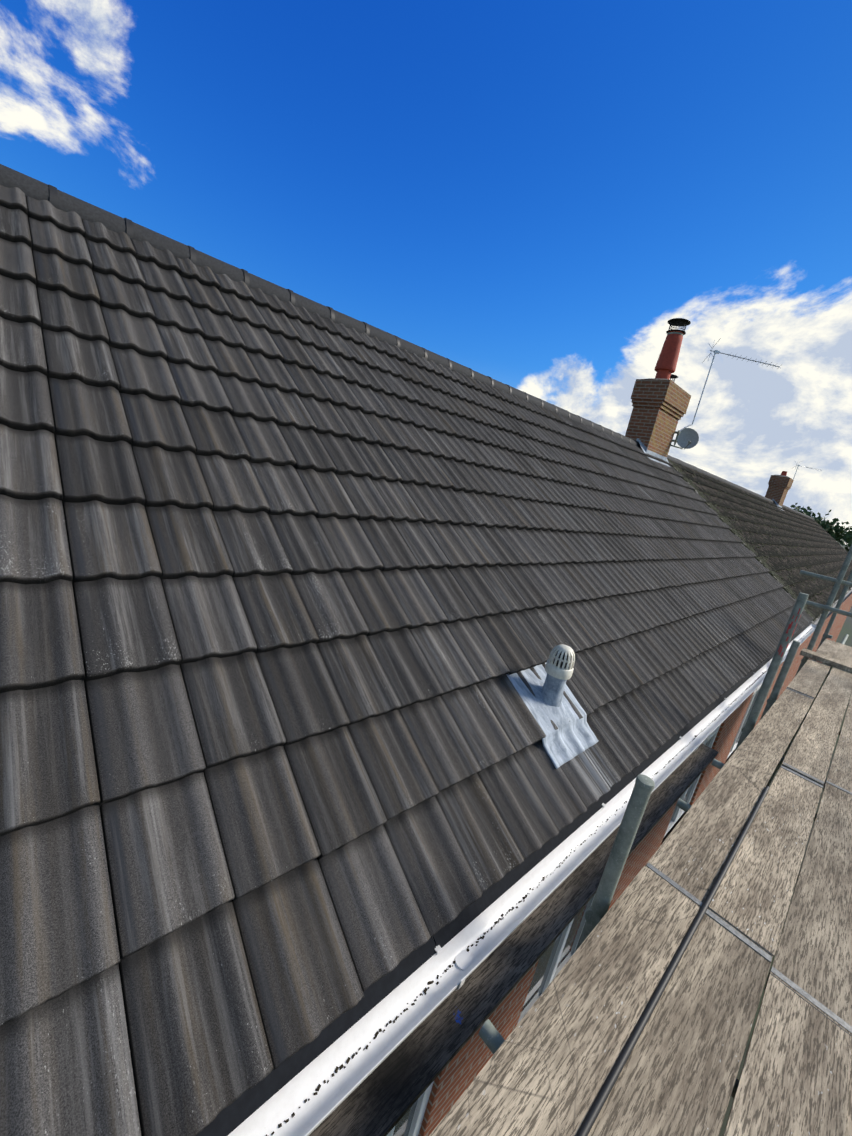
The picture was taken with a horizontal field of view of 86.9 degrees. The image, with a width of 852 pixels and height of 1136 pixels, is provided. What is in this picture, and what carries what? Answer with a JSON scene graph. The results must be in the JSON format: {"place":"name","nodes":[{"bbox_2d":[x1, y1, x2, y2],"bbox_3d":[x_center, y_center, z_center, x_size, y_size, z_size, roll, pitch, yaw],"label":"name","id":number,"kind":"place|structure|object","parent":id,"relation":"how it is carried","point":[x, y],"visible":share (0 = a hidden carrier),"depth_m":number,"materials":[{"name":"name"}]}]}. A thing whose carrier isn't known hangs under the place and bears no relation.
{"place":"outdoors","nodes":[
{"label":"outdoors","id":0,"kind":"place"},
{"bbox_2d":[0,0,851,544],"label":"sky","id":1,"kind":"structure","parent":0,"point":[524,195],"materials":[{"name":"blue"}]},
{"bbox_2d":[196,622,811,1135],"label":"eaves tray","id":2,"kind":"object","parent":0,"point":[244,1106],"visible":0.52,"depth_m":1.59,"materials":[{"name":"black plastic"}]},
{"bbox_2d":[435,634,810,990],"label":"gutter brackets","id":3,"kind":"object","parent":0,"point":[438,949],"visible":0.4,"depth_m":1.68,"materials":[{"name":"plastic"}]},
{"bbox_2d":[228,624,816,1135],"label":"gutter","id":4,"kind":"object","parent":3,"relation":"attached to","point":[290,1096],"visible":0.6,"depth_m":1.64,"materials":[{"name":"white plastic"}]},
{"bbox_2d":[266,628,811,1135],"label":"gutter debris","id":5,"kind":"object","parent":4,"relation":"in","point":[454,962],"visible":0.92,"depth_m":1.64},
{"bbox_2d":[719,543,851,1135],"bbox_3d":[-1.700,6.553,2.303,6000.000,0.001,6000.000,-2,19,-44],"label":"ground","id":6,"kind":"structure","parent":0,"point":[846,628],"depth_m":11.20,"materials":[{"name":"grey concrete"}]},
{"bbox_2d":[418,594,851,1135],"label":"house wall","id":7,"kind":"structure","parent":6,"relation":"on","point":[457,1075],"depth_m":3.33,"materials":[{"name":"brick"}]},
{"bbox_2d":[387,950,472,1135],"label":"rainwater pipe","id":8,"kind":"object","parent":7,"relation":"attached to","point":[464,959],"visible":0.15,"depth_m":1.73,"materials":[{"name":"white plastic"}]},
{"bbox_2d":[408,684,761,1135],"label":"window frames","id":9,"kind":"structure","parent":7,"relation":"attached to","point":[419,1112],"depth_m":3.83,"materials":[{"name":"white plastic"}]},
{"bbox_2d":[393,691,757,1135],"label":"window glass","id":10,"kind":"object","parent":9,"relation":"in","point":[403,1124],"visible":0.12,"depth_m":3.75,"materials":[{"name":"grey glass"}]},
{"bbox_2d":[812,589,851,624],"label":"gutter","id":11,"kind":"object","parent":7,"relation":"attached to","point":[848,594],"visible":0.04,"depth_m":13.04,"materials":[{"name":"white plastic"}]},
{"bbox_2d":[479,544,851,1098],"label":"scaffold tubes","id":12,"kind":"object","parent":6,"relation":"on","point":[492,1038],"visible":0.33,"depth_m":3.12},
{"bbox_2d":[309,744,717,1135],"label":"board","id":13,"kind":"object","parent":12,"relation":"attached to","point":[381,1099],"visible":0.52,"depth_m":1.64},
{"bbox_2d":[429,659,851,1135],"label":"scaffold boards","id":14,"kind":"object","parent":12,"relation":"on","point":[547,1068],"visible":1,"depth_m":1.56,"materials":[{"name":"brown wood"}]},
{"bbox_2d":[635,774,654,791],"bbox_3d":[0.834,0.815,1.712,0.065,0.031,0.065,-2,19,-44],"label":"scaffold tube end","id":15,"kind":"object","parent":12,"relation":"attached to","point":[644,782],"visible":1,"depth_m":1.69,"materials":[{"name":"grey metal"}]},
{"bbox_2d":[575,786,769,1135],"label":"gap","id":16,"kind":"object","parent":12,"relation":"on","point":[588,1122],"visible":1,"depth_m":1.49,"materials":[{"name":"black plastic"}]},
{"bbox_2d":[585,580,842,1014],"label":"scaffold couplers","id":17,"kind":"object","parent":12,"relation":"attached to","point":[588,913],"visible":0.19,"depth_m":3.79,"materials":[{"name":"grey metal"}]},
{"bbox_2d":[646,659,851,1035],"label":"board end bands","id":18,"kind":"object","parent":12,"relation":"on","point":[794,986],"visible":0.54,"depth_m":1.79,"materials":[{"name":"metal"}]},
{"bbox_2d":[778,609,800,656],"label":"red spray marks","id":19,"kind":"object","parent":12,"relation":"attached to","point":[789,627],"visible":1,"depth_m":3.58,"materials":[{"name":"red paint"}]},
{"bbox_2d":[799,639,851,672],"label":"end boards","id":20,"kind":"object","parent":12,"relation":"on","point":[834,654],"visible":1,"depth_m":6.32,"materials":[{"name":"brown wood"}]},
{"bbox_2d":[793,503,818,517],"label":"tree","id":21,"kind":"object","parent":6,"relation":"on","point":[797,508],"visible":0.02,"depth_m":113.84,"materials":[{"name":"green plant"}]},
{"bbox_2d":[791,505,851,549],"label":"tree","id":22,"kind":"object","parent":6,"relation":"on","point":[836,533],"visible":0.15,"depth_m":86.70,"materials":[{"name":"green plant"}]},
{"bbox_2d":[839,526,851,551],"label":"tree","id":23,"kind":"object","parent":6,"relation":"on","point":[850,538],"visible":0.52,"depth_m":97.54,"materials":[{"name":"green plant"}]},
{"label":"roof slope","id":24,"kind":"object","parent":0,"visible":0},
{"bbox_2d":[0,164,639,446],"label":"roof ridge","id":25,"kind":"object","parent":24,"relation":"on","point":[31,187],"visible":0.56,"depth_m":3.98,"materials":[{"name":"tile"}]},
{"bbox_2d":[49,185,640,446],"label":"new ridge unions","id":26,"kind":"object","parent":25,"relation":"on","point":[54,203],"visible":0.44,"depth_m":4.08,"materials":[{"name":"black plastic"}]},
{"bbox_2d":[625,379,690,456],"bbox_3d":[5.441,-3.337,10.844,1.468,1.930,0.768,-2,19,-44],"label":"chimney","id":27,"kind":"object","parent":24,"relation":"on","point":[660,407],"visible":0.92,"depth_m":10.36,"materials":[{"name":"brick"}]},
{"bbox_2d":[636,438,669,466],"bbox_3d":[5.491,-2.757,10.812,1.620,0.435,0.460,-2,19,-44],"label":"chimney flashing","id":28,"kind":"object","parent":27,"relation":"attached to","point":[646,450],"visible":0.44,"depth_m":10.50,"materials":[{"name":"grey metal"}]},
{"bbox_2d":[654,331,683,379],"bbox_3d":[5.567,-4.810,10.345,0.441,1.100,0.441,-2,19,-44],"label":"chimney pot","id":29,"kind":"object","parent":27,"relation":"on","point":[665,366],"visible":0.92,"depth_m":10.19,"materials":[{"name":"ceramic"}]},
{"bbox_2d":[672,430,680,444],"bbox_3d":[6.153,-3.230,11.104,0.102,0.340,0.140,-2,19,-44],"label":"aerial bracket","id":30,"kind":"object","parent":27,"relation":"attached to","point":[678,432],"visible":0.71,"depth_m":11.08,"materials":[{"name":"grey metal"}]},
{"bbox_2d":[674,338,779,445],"bbox_3d":[7.345,-4.056,10.938,1.939,2.532,0.483,12,14,4],"label":"aerial","id":31,"kind":"object","parent":30,"relation":"attached to","point":[718,352],"visible":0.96,"depth_m":10.80,"materials":[{"name":"silver metal"}]},
{"bbox_2d":[666,318,690,381],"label":"chimney cowls","id":32,"kind":"object","parent":27,"relation":"on","point":[679,322],"visible":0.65,"depth_m":10.13,"materials":[{"name":"black metal"}]},
{"bbox_2d":[670,441,690,449],"bbox_3d":[6.348,-3.103,11.080,0.476,0.345,0.502,-2,19,-44],"label":"satellite dish arm","id":33,"kind":"object","parent":27,"relation":"attached to","point":[689,442],"visible":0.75,"depth_m":11.15},
{"bbox_2d":[677,428,698,448],"bbox_3d":[6.438,-3.192,11.081,0.143,0.502,0.517,-52,64,-75],"label":"satellite dish","id":34,"kind":"object","parent":33,"relation":"attached to","point":[686,435],"visible":0.9,"depth_m":11.10,"materials":[{"name":"grey metal"}]},
{"bbox_2d":[667,455,813,519],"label":"roof ridge","id":35,"kind":"structure","parent":24,"relation":"on","point":[675,460],"depth_m":15.34,"materials":[{"name":"tile"}]},
{"bbox_2d":[765,475,793,505],"bbox_3d":[17.517,-3.650,22.520,1.112,1.750,0.772,-2,19,-44],"label":"chimney","id":36,"kind":"object","parent":24,"relation":"on","point":[779,487],"visible":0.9,"depth_m":22.10,"materials":[{"name":"brick"}]},
{"bbox_2d":[793,460,821,479],"bbox_3d":[19.087,-4.408,22.716,1.618,1.810,0.482,11,13,-2],"label":"aerial","id":37,"kind":"object","parent":36,"relation":"attached to","point":[804,466],"visible":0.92,"depth_m":22.63,"materials":[{"name":"silver metal"}]},
{"bbox_3d":[12.708,-1.073,15.993,47.900,2.954,4.052,-2,19,-44],"label":"roof underlay","id":38,"kind":"object","parent":24,"relation":"on","visible":0},
{"bbox_2d":[0,185,813,1135],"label":"new roof tiles","id":39,"kind":"object","parent":38,"relation":"on","point":[282,777],"visible":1,"depth_m":2.11,"materials":[{"name":"concrete"}]},
{"bbox_2d":[506,662,597,768],"bbox_3d":[0.797,0.893,2.866,0.563,0.359,0.519,-2,19,-44],"label":"vent flashing","id":40,"kind":"object","parent":39,"relation":"on","point":[565,741],"visible":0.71,"depth_m":2.80,"materials":[{"name":"grey metal"}]},
{"bbox_2d":[542,673,565,706],"bbox_3d":[0.797,0.808,2.859,0.170,0.330,0.170,-2,19,-44],"label":"lead vent sleeve","id":41,"kind":"object","parent":40,"relation":"on","point":[552,690],"visible":0.29,"depth_m":2.80,"materials":[{"name":"grey metal"}]},
{"bbox_2d":[545,644,574,679],"bbox_3d":[0.845,0.573,2.802,0.165,0.194,0.165,-2,19,-44],"label":"vent cowl","id":42,"kind":"object","parent":41,"relation":"on","point":[555,671],"depth_m":2.75,"materials":[{"name":"white plastic"}]},
{"bbox_2d":[672,461,851,617],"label":"neighbour roof tiles","id":43,"kind":"object","parent":38,"relation":"on","point":[822,541],"visible":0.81,"depth_m":14.50,"materials":[{"name":"tile"}]},
{"bbox_2d":[667,459,850,620],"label":"moss cushions","id":44,"kind":"object","parent":43,"relation":"on","point":[787,589],"visible":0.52,"depth_m":11.36,"materials":[{"name":"plant"}]}
]}

